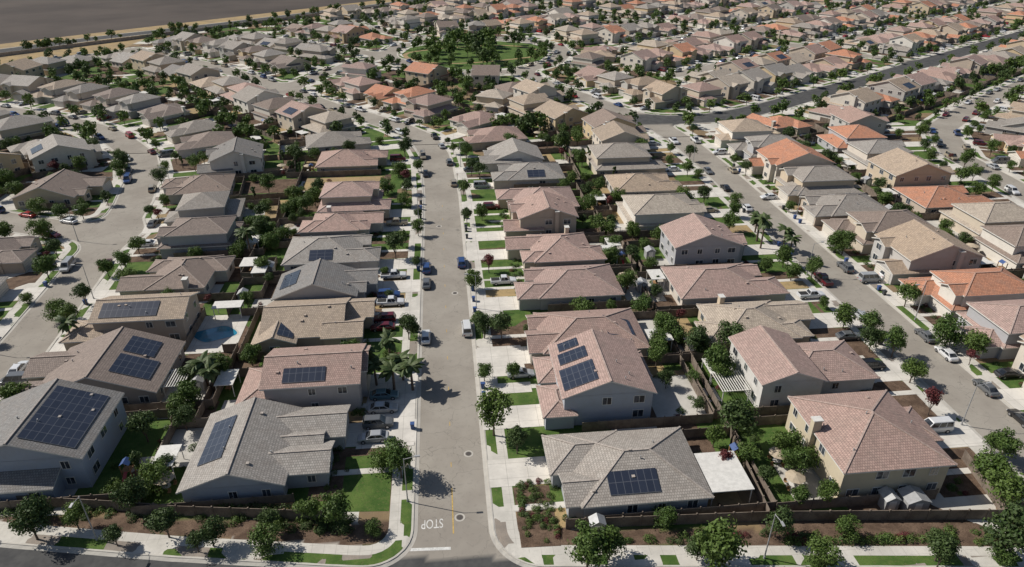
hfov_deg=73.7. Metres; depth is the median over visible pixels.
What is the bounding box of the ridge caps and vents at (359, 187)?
[317,181,389,211]
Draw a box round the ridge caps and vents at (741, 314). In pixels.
[694,300,814,342]
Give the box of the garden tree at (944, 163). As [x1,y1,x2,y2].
[939,160,947,165]
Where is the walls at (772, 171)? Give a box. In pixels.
[745,153,833,182]
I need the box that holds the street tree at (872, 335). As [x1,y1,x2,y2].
[860,326,885,351]
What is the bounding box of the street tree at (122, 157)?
[114,151,130,163]
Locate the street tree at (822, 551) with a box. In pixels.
[802,533,845,566]
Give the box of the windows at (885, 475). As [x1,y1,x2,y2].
[789,407,939,496]
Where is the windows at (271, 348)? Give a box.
[269,339,346,350]
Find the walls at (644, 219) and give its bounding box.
[617,200,703,230]
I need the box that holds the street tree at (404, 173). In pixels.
[400,168,410,177]
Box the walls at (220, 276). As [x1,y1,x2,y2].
[119,261,234,294]
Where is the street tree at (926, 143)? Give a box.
[918,139,932,150]
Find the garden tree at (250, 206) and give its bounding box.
[247,203,253,211]
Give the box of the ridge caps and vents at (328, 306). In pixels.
[263,300,374,337]
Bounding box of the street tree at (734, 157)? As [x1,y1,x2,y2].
[729,153,739,162]
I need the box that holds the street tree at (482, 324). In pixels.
[471,313,492,338]
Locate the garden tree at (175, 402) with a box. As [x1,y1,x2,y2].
[165,391,197,410]
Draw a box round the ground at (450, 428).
[0,0,1023,566]
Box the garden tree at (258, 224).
[249,216,273,233]
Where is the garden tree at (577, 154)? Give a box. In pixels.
[571,148,585,166]
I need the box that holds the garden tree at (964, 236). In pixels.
[956,231,974,242]
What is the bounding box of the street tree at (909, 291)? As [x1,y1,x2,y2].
[895,281,922,306]
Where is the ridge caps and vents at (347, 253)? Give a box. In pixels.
[281,234,381,264]
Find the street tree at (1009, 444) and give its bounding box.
[986,426,1023,458]
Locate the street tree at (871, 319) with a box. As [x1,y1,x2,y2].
[857,309,883,329]
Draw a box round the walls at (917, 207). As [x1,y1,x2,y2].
[892,190,952,212]
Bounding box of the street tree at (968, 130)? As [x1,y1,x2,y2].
[962,125,973,137]
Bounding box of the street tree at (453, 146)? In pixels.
[449,142,457,153]
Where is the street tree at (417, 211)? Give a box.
[413,208,422,215]
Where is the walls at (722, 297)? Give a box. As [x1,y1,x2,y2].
[698,294,810,348]
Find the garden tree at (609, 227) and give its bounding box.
[597,219,616,233]
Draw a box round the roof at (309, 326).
[250,297,376,344]
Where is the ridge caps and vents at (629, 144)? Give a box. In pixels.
[586,142,667,170]
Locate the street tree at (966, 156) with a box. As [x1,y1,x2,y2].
[959,148,976,167]
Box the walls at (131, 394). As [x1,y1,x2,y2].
[28,349,185,404]
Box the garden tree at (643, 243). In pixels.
[638,237,653,251]
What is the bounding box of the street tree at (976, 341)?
[960,328,993,354]
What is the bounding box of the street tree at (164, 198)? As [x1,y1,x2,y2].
[158,193,169,207]
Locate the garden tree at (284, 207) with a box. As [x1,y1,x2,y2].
[280,200,295,216]
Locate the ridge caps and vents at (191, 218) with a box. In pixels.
[153,215,243,249]
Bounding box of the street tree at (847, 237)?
[835,229,857,254]
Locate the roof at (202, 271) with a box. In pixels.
[115,255,235,292]
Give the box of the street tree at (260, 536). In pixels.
[246,522,283,560]
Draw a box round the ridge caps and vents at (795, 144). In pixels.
[748,138,811,158]
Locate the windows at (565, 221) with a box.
[511,213,570,233]
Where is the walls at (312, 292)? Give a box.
[274,280,378,300]
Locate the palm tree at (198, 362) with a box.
[183,350,216,386]
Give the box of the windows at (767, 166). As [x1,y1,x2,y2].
[764,162,816,176]
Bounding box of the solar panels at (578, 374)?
[557,337,598,390]
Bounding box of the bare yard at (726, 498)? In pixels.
[32,0,1022,527]
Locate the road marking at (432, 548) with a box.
[410,205,453,550]
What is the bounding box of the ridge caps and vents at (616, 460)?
[541,426,714,508]
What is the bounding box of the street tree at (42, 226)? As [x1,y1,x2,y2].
[24,218,53,238]
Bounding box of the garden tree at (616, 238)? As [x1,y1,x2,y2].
[606,235,622,247]
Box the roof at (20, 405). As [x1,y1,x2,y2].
[0,379,124,493]
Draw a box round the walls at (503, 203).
[498,200,577,217]
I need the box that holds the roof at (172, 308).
[59,292,199,343]
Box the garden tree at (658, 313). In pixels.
[654,311,662,325]
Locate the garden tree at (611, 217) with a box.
[606,214,618,223]
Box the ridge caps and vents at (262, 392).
[239,348,368,402]
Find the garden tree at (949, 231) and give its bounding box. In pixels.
[941,228,954,236]
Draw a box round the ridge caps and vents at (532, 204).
[503,190,565,220]
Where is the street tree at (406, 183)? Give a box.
[400,178,413,194]
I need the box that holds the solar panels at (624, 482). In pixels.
[607,468,660,495]
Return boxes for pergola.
[160,369,188,398]
[710,370,750,403]
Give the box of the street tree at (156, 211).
[153,209,162,220]
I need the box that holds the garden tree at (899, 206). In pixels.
[889,202,913,210]
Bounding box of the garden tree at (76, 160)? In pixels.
[70,155,87,173]
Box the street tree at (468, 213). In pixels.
[460,207,472,218]
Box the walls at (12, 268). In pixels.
[0,237,42,274]
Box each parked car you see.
[0,103,10,107]
[6,360,28,374]
[18,211,36,218]
[42,230,61,237]
[59,217,77,224]
[67,114,77,118]
[74,110,87,114]
[108,126,116,130]
[125,165,131,172]
[139,239,156,246]
[146,219,159,227]
[147,148,156,154]
[341,103,350,107]
[357,429,388,444]
[367,401,397,414]
[369,388,398,400]
[370,321,395,331]
[420,329,430,344]
[421,277,431,288]
[422,170,428,176]
[438,143,445,148]
[463,166,475,171]
[507,367,534,378]
[613,102,622,106]
[648,140,660,145]
[666,166,679,171]
[703,167,712,173]
[704,206,718,212]
[720,184,730,190]
[727,167,737,172]
[741,204,752,210]
[760,193,777,199]
[835,330,862,340]
[853,309,865,321]
[914,328,936,342]
[929,127,936,133]
[934,346,958,361]
[942,111,949,116]
[972,378,999,396]
[986,163,999,168]
[993,367,1023,379]
[1007,408,1023,427]
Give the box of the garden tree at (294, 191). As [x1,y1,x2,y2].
[283,185,300,196]
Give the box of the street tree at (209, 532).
[194,514,227,546]
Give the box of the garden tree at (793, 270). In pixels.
[784,263,803,280]
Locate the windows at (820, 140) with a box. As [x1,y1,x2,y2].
[819,138,834,150]
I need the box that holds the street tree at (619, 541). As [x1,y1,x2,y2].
[599,524,626,559]
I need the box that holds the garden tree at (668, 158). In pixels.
[665,154,673,163]
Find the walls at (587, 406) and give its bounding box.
[535,373,652,429]
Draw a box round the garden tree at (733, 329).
[715,318,745,346]
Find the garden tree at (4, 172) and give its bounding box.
[0,168,15,184]
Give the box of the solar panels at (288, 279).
[279,269,300,289]
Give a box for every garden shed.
[189,374,206,391]
[236,287,247,299]
[266,260,275,270]
[588,513,606,530]
[635,277,647,292]
[644,245,655,258]
[862,175,872,185]
[877,486,901,509]
[897,485,932,509]
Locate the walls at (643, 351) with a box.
[528,329,646,364]
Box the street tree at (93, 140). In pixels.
[86,137,99,144]
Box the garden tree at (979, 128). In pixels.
[976,125,983,132]
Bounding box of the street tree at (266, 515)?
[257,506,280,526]
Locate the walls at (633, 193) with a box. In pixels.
[606,179,676,194]
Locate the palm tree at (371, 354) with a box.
[368,345,378,359]
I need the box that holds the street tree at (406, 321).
[397,313,417,339]
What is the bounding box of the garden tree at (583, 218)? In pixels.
[578,215,587,224]
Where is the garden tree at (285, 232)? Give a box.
[273,225,291,240]
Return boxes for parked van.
[0,371,27,386]
[55,119,69,126]
[59,256,75,271]
[96,114,111,120]
[122,172,132,183]
[125,131,134,138]
[158,149,173,157]
[183,51,192,55]
[390,154,405,161]
[420,149,426,158]
[461,319,472,336]
[473,180,490,188]
[592,93,601,98]
[657,67,666,71]
[751,94,759,100]
[857,271,883,283]
[925,416,954,433]
[944,150,957,159]
[991,156,1010,163]
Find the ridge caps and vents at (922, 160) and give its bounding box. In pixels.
[897,147,949,167]
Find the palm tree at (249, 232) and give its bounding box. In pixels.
[235,227,256,253]
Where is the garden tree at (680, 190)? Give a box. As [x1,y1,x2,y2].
[675,185,694,198]
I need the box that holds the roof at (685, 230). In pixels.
[659,213,747,248]
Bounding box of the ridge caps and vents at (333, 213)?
[297,211,382,232]
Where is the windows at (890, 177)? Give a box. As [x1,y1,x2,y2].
[868,163,945,187]
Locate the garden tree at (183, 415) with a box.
[167,403,198,429]
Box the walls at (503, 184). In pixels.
[494,179,560,188]
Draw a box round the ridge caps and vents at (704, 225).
[693,213,743,235]
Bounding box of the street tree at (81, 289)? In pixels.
[69,282,92,305]
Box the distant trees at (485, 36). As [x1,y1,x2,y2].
[0,0,1023,144]
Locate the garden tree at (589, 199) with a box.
[577,193,596,210]
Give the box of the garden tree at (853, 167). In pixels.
[847,165,856,170]
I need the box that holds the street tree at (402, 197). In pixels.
[396,191,412,206]
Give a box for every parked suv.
[0,205,5,212]
[9,111,19,115]
[49,110,60,115]
[148,184,156,192]
[362,414,393,429]
[373,311,395,323]
[377,288,400,298]
[389,116,399,121]
[395,128,402,134]
[403,117,414,124]
[422,262,430,273]
[446,158,452,165]
[450,179,456,186]
[457,257,465,267]
[483,202,499,209]
[712,148,727,154]
[836,261,854,272]
[862,357,886,370]
[878,270,884,278]
[935,139,942,146]
[962,116,969,121]
[962,143,970,149]
[972,139,988,146]
[993,98,1000,103]
[994,106,1007,111]
[1004,185,1019,194]
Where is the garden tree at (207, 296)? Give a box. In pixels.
[204,294,210,301]
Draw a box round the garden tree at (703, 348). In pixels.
[695,341,708,352]
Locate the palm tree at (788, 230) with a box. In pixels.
[777,223,795,243]
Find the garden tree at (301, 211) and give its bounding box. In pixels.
[296,206,306,216]
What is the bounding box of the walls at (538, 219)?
[506,208,576,236]
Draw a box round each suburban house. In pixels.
[0,58,44,76]
[0,74,10,96]
[0,75,54,100]
[0,109,10,118]
[0,115,58,139]
[0,152,24,171]
[0,276,9,298]
[7,139,39,158]
[26,134,102,171]
[30,56,71,75]
[31,79,85,103]
[52,83,109,107]
[60,54,99,67]
[79,87,140,112]
[99,51,138,62]
[103,93,164,118]
[109,52,133,68]
[129,50,164,70]
[137,103,189,126]
[141,56,185,77]
[152,35,175,46]
[159,64,180,81]
[164,120,221,143]
[164,191,245,225]
[169,31,206,50]
[174,63,220,84]
[174,131,234,157]
[185,36,215,54]
[189,76,226,89]
[200,39,227,56]
[204,76,248,96]
[217,40,254,60]
[220,34,243,40]
[220,82,266,104]
[231,85,288,112]
[237,45,271,64]
[239,32,272,44]
[251,49,286,66]
[251,96,294,121]
[255,37,283,48]
[268,55,310,73]
[273,38,301,54]
[275,100,328,129]
[284,23,304,35]
[293,43,322,55]
[294,23,325,37]
[298,45,336,63]
[300,111,356,134]
[305,131,371,151]
[314,25,335,40]
[319,8,344,20]
[321,73,352,91]
[327,19,352,26]
[328,25,364,42]
[337,4,361,18]
[340,62,381,77]
[342,76,380,99]
[348,24,369,33]
[358,32,392,43]
[362,7,381,16]
[363,84,400,106]
[377,6,399,14]
[377,16,397,25]
[382,86,436,109]
[389,2,414,10]
[389,15,421,28]
[396,9,418,17]
[402,94,458,123]
[404,61,452,84]
[409,3,433,11]
[416,13,440,25]
[419,11,438,14]
[425,0,447,8]
[434,6,457,14]
[434,20,458,36]
[437,13,459,21]
[445,0,463,7]
[448,110,498,134]
[450,9,474,21]
[455,4,474,10]
[463,0,479,4]
[463,126,527,150]
[467,21,488,34]
[471,2,489,9]
[471,8,495,18]
[471,65,500,87]
[472,89,513,112]
[478,0,492,3]
[478,138,544,171]
[480,19,502,28]
[484,3,508,17]
[493,82,518,94]
[497,18,513,27]
[499,0,523,4]
[504,19,537,32]
[506,4,524,15]
[506,93,553,116]
[510,15,534,19]
[512,79,564,101]
[519,2,540,14]
[526,16,553,29]
[533,100,589,130]
[541,13,571,26]
[544,0,562,6]
[546,7,573,14]
[550,25,580,40]
[559,0,584,8]
[564,13,585,25]
[569,29,602,44]
[570,51,610,69]
[573,65,608,86]
[577,11,599,23]
[579,23,604,30]
[580,48,615,61]
[581,108,646,139]
[582,0,596,6]
[583,45,617,53]
[591,120,649,143]
[594,25,630,42]
[594,71,633,93]
[596,0,611,4]
[598,3,621,14]
[609,0,625,3]
[616,9,646,17]
[618,23,642,40]
[618,76,665,99]
[620,4,634,9]
[620,49,663,70]
[627,0,645,6]
[627,39,669,52]
[633,3,660,15]
[637,22,660,37]
[642,0,661,3]
[642,80,688,108]
[650,2,673,13]
[650,48,683,66]
[655,22,676,35]
[660,42,698,63]
[662,1,683,12]
[665,37,704,45]
[666,15,691,24]
[675,0,689,2]
[680,13,703,20]
[680,81,724,106]
[682,2,699,10]
[686,68,732,82]
[688,1,709,7]
[688,18,719,27]
[691,31,721,44]
[693,46,713,60]
[695,0,719,7]
[695,8,719,14]
[697,42,735,55]
[703,73,756,99]
[704,12,730,26]
[708,28,732,36]
[710,6,730,13]
[713,118,773,147]
[714,34,751,52]
[715,58,759,72]
[719,0,732,5]
[726,14,745,24]
[728,67,777,93]
[729,2,760,10]
[730,7,762,21]
[739,31,768,49]
[744,26,777,36]
[745,56,776,66]
[745,113,811,134]
[748,0,770,6]
[752,51,791,65]
[757,63,798,87]
[758,4,784,17]
[758,11,770,19]
[759,24,790,32]
[766,0,778,4]
[769,18,803,29]
[776,29,805,40]
[777,0,807,13]
[781,7,796,15]
[786,52,811,64]
[787,63,813,83]
[789,14,813,22]
[789,44,828,60]
[790,22,821,38]
[800,1,814,12]
[802,61,836,76]
[806,14,821,20]
[806,20,834,35]
[806,55,849,71]
[808,40,841,52]
[808,104,874,120]
[809,0,831,4]
[810,1,823,10]
[817,16,845,32]
[818,10,842,16]
[822,87,882,112]
[825,49,871,68]
[829,0,852,5]
[829,105,889,134]
[835,8,854,16]
[836,16,855,29]
[838,37,878,50]
[846,15,867,28]
[848,11,879,26]
[850,4,875,10]
[852,0,864,4]
[856,36,889,47]
[866,76,920,101]
[869,9,889,24]
[870,33,900,38]
[875,92,899,107]
[879,43,912,55]
[881,4,907,11]
[882,72,937,95]
[884,26,912,35]
[886,11,907,20]
[888,15,899,21]
[889,33,926,51]
[892,0,911,6]
[903,32,937,45]
[906,22,934,31]
[907,0,940,14]
[909,0,925,3]
[916,29,948,46]
[918,18,947,26]
[919,69,961,83]
[927,66,976,78]
[928,0,948,12]
[930,76,951,90]
[932,22,969,35]
[938,0,954,10]
[938,17,958,23]
[938,30,960,42]
[940,54,988,73]
[942,14,970,21]
[946,0,967,7]
[951,3,960,8]
[958,21,990,34]
[960,22,980,36]
[966,0,975,6]
[968,8,1003,18]
[970,18,997,32]
[976,51,1020,62]
[978,54,1008,66]
[980,15,1005,30]
[984,58,1002,69]
[984,116,1023,134]
[990,133,1023,152]
[991,45,1023,55]
[992,103,1023,120]
[994,4,1017,12]
[998,9,1010,16]
[998,39,1023,47]
[1003,11,1023,23]
[1006,3,1023,10]
[1007,143,1023,166]
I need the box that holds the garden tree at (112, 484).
[98,477,121,493]
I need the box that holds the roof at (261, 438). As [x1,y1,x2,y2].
[175,397,350,493]
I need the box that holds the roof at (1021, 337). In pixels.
[1017,334,1023,373]
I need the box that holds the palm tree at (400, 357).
[387,349,413,380]
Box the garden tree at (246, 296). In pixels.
[239,290,253,307]
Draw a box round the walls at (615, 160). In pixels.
[587,148,665,173]
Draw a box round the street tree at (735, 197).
[729,191,744,206]
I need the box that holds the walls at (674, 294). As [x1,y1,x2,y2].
[662,273,785,304]
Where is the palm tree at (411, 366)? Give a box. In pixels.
[393,354,424,390]
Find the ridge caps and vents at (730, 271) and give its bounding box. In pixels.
[661,263,789,298]
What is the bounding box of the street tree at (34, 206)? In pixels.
[24,196,48,213]
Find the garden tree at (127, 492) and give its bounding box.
[108,474,151,511]
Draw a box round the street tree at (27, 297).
[18,291,33,303]
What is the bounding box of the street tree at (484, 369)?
[475,362,493,380]
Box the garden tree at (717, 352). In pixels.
[702,341,732,367]
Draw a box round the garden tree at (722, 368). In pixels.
[706,357,736,382]
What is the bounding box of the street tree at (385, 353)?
[382,348,398,360]
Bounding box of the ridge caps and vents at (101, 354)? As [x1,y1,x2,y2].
[14,326,146,387]
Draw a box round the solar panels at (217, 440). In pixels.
[197,415,236,465]
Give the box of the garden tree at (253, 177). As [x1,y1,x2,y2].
[248,173,258,181]
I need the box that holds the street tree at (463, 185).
[457,178,471,195]
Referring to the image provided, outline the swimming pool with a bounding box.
[185,314,249,353]
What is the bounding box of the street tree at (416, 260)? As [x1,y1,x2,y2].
[409,256,420,267]
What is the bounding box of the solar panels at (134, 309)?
[98,300,159,317]
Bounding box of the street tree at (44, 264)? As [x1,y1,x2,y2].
[31,254,58,278]
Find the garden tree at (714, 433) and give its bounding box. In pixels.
[705,424,726,446]
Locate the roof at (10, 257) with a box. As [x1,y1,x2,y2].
[0,236,41,263]
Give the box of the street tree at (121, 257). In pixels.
[112,249,131,267]
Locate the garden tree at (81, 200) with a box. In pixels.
[76,197,86,203]
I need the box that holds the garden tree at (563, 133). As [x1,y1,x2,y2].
[556,129,571,145]
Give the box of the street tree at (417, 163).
[412,159,423,171]
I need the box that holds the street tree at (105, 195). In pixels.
[99,190,113,205]
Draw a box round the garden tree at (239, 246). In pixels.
[226,239,247,257]
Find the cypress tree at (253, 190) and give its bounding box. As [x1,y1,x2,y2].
[250,186,255,199]
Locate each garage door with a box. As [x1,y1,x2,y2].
[23,253,36,271]
[103,180,111,190]
[344,413,348,446]
[367,374,370,392]
[728,147,734,155]
[778,189,787,202]
[803,209,814,224]
[822,223,834,236]
[875,263,890,282]
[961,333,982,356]
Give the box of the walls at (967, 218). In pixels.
[939,206,1023,236]
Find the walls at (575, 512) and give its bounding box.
[551,476,707,518]
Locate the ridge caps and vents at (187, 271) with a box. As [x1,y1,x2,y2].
[120,255,235,290]
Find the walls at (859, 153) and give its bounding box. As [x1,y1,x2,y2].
[844,144,878,169]
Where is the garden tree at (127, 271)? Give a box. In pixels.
[112,267,136,281]
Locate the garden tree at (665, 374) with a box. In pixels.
[656,369,674,388]
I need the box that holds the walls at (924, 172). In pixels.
[865,162,951,189]
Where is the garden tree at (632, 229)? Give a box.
[625,220,639,239]
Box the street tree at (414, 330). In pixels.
[408,324,422,333]
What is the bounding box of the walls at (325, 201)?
[321,189,388,217]
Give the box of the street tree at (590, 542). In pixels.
[564,518,613,566]
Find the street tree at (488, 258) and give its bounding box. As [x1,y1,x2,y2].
[481,253,493,272]
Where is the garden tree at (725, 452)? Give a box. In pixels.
[718,448,732,460]
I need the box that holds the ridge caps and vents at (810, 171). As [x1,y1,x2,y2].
[778,165,862,194]
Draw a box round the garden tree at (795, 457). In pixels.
[778,446,810,473]
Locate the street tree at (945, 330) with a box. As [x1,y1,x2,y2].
[929,312,966,347]
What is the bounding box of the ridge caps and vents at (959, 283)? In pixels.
[898,267,1023,310]
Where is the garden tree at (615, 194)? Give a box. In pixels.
[610,187,626,201]
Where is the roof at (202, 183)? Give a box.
[160,174,235,195]
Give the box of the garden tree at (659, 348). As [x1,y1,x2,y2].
[647,336,668,367]
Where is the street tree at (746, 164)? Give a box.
[741,160,752,175]
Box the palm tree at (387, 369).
[377,359,407,389]
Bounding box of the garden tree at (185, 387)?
[174,378,201,402]
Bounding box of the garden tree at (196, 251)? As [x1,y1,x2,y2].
[187,246,203,256]
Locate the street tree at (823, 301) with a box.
[818,295,829,306]
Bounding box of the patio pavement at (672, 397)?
[0,15,1021,499]
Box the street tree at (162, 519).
[141,506,179,537]
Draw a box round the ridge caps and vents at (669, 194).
[621,193,703,223]
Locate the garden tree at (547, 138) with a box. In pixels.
[542,134,550,144]
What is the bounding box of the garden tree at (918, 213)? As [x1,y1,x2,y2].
[910,210,922,217]
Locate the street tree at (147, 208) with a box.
[143,205,154,218]
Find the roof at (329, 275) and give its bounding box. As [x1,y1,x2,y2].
[271,259,379,300]
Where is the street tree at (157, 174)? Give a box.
[149,168,167,183]
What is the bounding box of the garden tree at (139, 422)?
[125,410,159,441]
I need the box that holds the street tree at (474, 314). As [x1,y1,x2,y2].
[469,310,486,323]
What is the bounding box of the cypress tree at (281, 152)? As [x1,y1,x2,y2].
[279,150,283,163]
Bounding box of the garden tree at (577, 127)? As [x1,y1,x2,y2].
[570,125,584,139]
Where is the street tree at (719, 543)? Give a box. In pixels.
[693,514,750,566]
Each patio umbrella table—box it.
[154,471,176,492]
[284,224,294,227]
[767,446,784,466]
[783,469,805,490]
[966,243,978,247]
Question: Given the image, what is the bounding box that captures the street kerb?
[0,87,1023,566]
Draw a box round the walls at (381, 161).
[317,158,386,170]
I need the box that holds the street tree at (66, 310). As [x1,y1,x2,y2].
[54,301,79,317]
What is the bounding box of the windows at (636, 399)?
[602,395,645,416]
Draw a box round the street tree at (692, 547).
[684,535,705,560]
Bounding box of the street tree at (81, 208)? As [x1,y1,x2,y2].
[71,202,90,218]
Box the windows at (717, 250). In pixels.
[661,232,735,263]
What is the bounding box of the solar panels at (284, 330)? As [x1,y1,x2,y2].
[276,323,293,337]
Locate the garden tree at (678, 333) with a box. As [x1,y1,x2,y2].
[664,322,685,344]
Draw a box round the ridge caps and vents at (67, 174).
[33,168,106,188]
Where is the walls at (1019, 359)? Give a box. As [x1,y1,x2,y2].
[1011,343,1023,387]
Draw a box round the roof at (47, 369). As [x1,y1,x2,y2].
[9,327,185,396]
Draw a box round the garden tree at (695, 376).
[686,369,700,382]
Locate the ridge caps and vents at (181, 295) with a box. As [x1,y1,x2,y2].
[58,293,189,342]
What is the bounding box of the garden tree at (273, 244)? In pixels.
[268,239,279,250]
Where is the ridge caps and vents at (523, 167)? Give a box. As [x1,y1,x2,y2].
[490,162,565,180]
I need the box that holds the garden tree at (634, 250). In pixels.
[625,244,640,263]
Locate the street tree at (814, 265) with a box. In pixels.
[804,255,823,278]
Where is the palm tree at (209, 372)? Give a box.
[196,357,220,393]
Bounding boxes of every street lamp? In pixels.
[68,209,78,240]
[68,496,97,540]
[71,264,94,298]
[403,455,419,501]
[464,273,476,308]
[763,514,784,558]
[914,284,925,319]
[960,382,991,424]
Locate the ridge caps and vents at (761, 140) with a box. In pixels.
[727,134,800,156]
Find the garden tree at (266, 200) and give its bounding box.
[260,198,273,209]
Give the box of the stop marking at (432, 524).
[421,519,442,528]
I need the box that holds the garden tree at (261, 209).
[254,202,270,215]
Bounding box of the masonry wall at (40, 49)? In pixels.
[0,0,434,56]
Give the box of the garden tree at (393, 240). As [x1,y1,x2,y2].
[384,231,407,258]
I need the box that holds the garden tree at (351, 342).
[340,338,358,343]
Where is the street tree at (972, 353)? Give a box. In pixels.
[966,349,979,364]
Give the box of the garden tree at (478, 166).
[472,162,488,178]
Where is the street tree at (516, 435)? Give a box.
[505,425,527,453]
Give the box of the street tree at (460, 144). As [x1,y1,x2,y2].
[457,141,467,149]
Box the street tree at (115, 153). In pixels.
[110,147,123,157]
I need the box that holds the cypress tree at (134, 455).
[128,450,142,478]
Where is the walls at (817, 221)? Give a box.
[800,197,847,225]
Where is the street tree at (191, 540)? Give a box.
[185,530,201,551]
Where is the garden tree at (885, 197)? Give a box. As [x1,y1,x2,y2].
[876,191,894,204]
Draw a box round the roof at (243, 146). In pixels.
[197,137,263,173]
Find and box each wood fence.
[0,134,46,148]
[0,162,30,182]
[0,182,67,208]
[0,408,173,511]
[2,150,27,162]
[16,492,334,520]
[27,159,87,178]
[123,343,238,410]
[129,416,294,515]
[138,98,185,115]
[166,103,218,123]
[171,85,190,97]
[173,225,265,256]
[180,176,245,199]
[183,306,206,350]
[185,90,220,98]
[193,366,262,427]
[197,131,266,153]
[197,256,277,301]
[210,105,252,117]
[215,120,239,131]
[226,275,280,316]
[229,191,384,200]
[233,114,277,126]
[235,154,295,178]
[236,197,280,224]
[237,305,267,361]
[240,240,290,278]
[253,122,301,138]
[274,217,313,240]
[278,128,350,146]
[279,138,329,159]
[282,196,320,217]
[285,155,345,177]
[295,160,306,186]
[306,169,380,176]
[380,82,405,88]
[392,77,447,87]
[436,102,469,118]
[468,77,501,92]
[484,111,514,127]
[486,127,552,149]
[514,165,581,187]
[531,126,582,135]
[539,147,572,165]
[548,266,649,311]
[556,128,590,146]
[565,140,591,156]
[565,450,1005,528]
[570,156,648,178]
[572,189,611,215]
[572,211,604,235]
[574,178,622,203]
[582,351,713,431]
[585,234,636,270]
[593,205,656,237]
[604,426,776,516]
[626,239,731,271]
[633,310,680,364]
[637,270,761,311]
[657,307,729,355]
[667,100,691,107]
[668,312,769,510]
[681,351,789,418]
[749,414,938,510]
[772,127,823,139]
[797,137,843,154]
[814,123,828,133]
[820,117,829,122]
[839,153,866,170]
[845,171,893,190]
[854,181,878,195]
[869,196,892,205]
[876,107,904,120]
[884,101,921,115]
[900,96,941,109]
[917,90,956,102]
[920,213,974,239]
[934,84,973,97]
[951,79,987,88]
[964,74,997,83]
[964,239,1023,270]
[980,264,993,267]
[1005,67,1022,76]
[1008,269,1023,276]
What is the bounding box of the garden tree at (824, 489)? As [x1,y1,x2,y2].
[816,477,840,501]
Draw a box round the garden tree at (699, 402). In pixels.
[691,395,705,409]
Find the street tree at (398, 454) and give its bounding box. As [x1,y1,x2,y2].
[382,436,414,477]
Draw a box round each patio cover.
[152,444,184,478]
[211,300,243,319]
[214,369,240,396]
[239,257,257,271]
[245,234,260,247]
[250,135,260,140]
[250,263,268,276]
[295,130,308,137]
[594,194,606,205]
[600,245,618,263]
[604,238,620,251]
[644,329,673,351]
[646,269,665,288]
[694,451,754,505]
[701,358,724,384]
[837,154,848,162]
[841,160,857,169]
[881,188,897,200]
[979,257,993,267]
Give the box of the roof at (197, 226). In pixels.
[154,216,243,249]
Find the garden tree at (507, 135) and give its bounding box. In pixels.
[503,132,517,139]
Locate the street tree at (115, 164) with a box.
[109,158,128,172]
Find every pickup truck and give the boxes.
[93,133,104,139]
[308,70,317,74]
[328,107,337,110]
[354,106,365,111]
[376,295,404,306]
[377,106,386,111]
[380,269,406,279]
[386,217,407,225]
[431,132,438,139]
[490,274,516,285]
[589,88,601,93]
[669,137,678,143]
[690,136,700,142]
[796,288,825,299]
[813,272,833,285]
[953,129,961,135]
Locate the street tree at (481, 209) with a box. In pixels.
[475,203,487,216]
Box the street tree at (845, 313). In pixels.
[832,302,857,328]
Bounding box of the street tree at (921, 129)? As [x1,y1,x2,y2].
[915,124,928,138]
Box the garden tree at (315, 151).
[306,146,320,160]
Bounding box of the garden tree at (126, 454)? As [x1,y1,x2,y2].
[124,449,142,464]
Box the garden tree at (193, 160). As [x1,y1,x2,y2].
[185,153,200,170]
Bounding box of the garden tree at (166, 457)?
[156,452,178,472]
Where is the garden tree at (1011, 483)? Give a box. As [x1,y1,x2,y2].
[982,464,1023,505]
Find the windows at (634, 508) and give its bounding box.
[626,500,698,512]
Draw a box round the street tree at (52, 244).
[42,238,63,258]
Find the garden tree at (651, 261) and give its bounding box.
[642,256,658,268]
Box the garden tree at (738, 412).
[717,398,759,443]
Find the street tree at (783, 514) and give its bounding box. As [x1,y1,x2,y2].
[762,504,795,536]
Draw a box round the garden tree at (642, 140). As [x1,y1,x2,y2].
[635,138,648,142]
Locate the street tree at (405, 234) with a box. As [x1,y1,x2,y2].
[395,228,409,246]
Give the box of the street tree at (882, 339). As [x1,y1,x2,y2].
[880,331,887,342]
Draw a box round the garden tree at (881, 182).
[872,177,888,187]
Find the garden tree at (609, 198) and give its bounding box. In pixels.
[605,195,612,203]
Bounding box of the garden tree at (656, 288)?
[649,283,663,298]
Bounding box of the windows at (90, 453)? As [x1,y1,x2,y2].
[0,407,123,500]
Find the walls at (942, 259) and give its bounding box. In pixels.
[869,238,982,284]
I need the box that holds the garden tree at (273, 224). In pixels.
[259,221,276,235]
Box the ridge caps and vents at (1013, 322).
[956,302,1023,348]
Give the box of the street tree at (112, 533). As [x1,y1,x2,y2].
[98,523,122,545]
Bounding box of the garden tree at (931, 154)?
[925,147,938,160]
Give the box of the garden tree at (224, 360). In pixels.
[209,351,232,371]
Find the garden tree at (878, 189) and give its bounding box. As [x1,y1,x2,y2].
[874,186,881,193]
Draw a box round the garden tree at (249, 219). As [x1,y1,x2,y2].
[244,215,261,234]
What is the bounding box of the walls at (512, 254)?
[508,225,603,268]
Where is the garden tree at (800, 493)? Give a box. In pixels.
[790,484,813,505]
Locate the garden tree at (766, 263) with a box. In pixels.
[757,257,774,271]
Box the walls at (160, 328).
[64,294,200,350]
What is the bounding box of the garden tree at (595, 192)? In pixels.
[589,188,602,202]
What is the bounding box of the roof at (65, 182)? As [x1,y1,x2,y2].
[9,169,112,199]
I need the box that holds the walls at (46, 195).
[12,178,112,208]
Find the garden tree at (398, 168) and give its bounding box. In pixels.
[390,160,406,177]
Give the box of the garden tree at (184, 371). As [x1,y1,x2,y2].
[177,365,195,379]
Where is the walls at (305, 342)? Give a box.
[256,318,372,351]
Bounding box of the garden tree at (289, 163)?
[286,160,293,167]
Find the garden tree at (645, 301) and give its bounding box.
[630,293,652,311]
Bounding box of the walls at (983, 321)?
[957,306,1022,359]

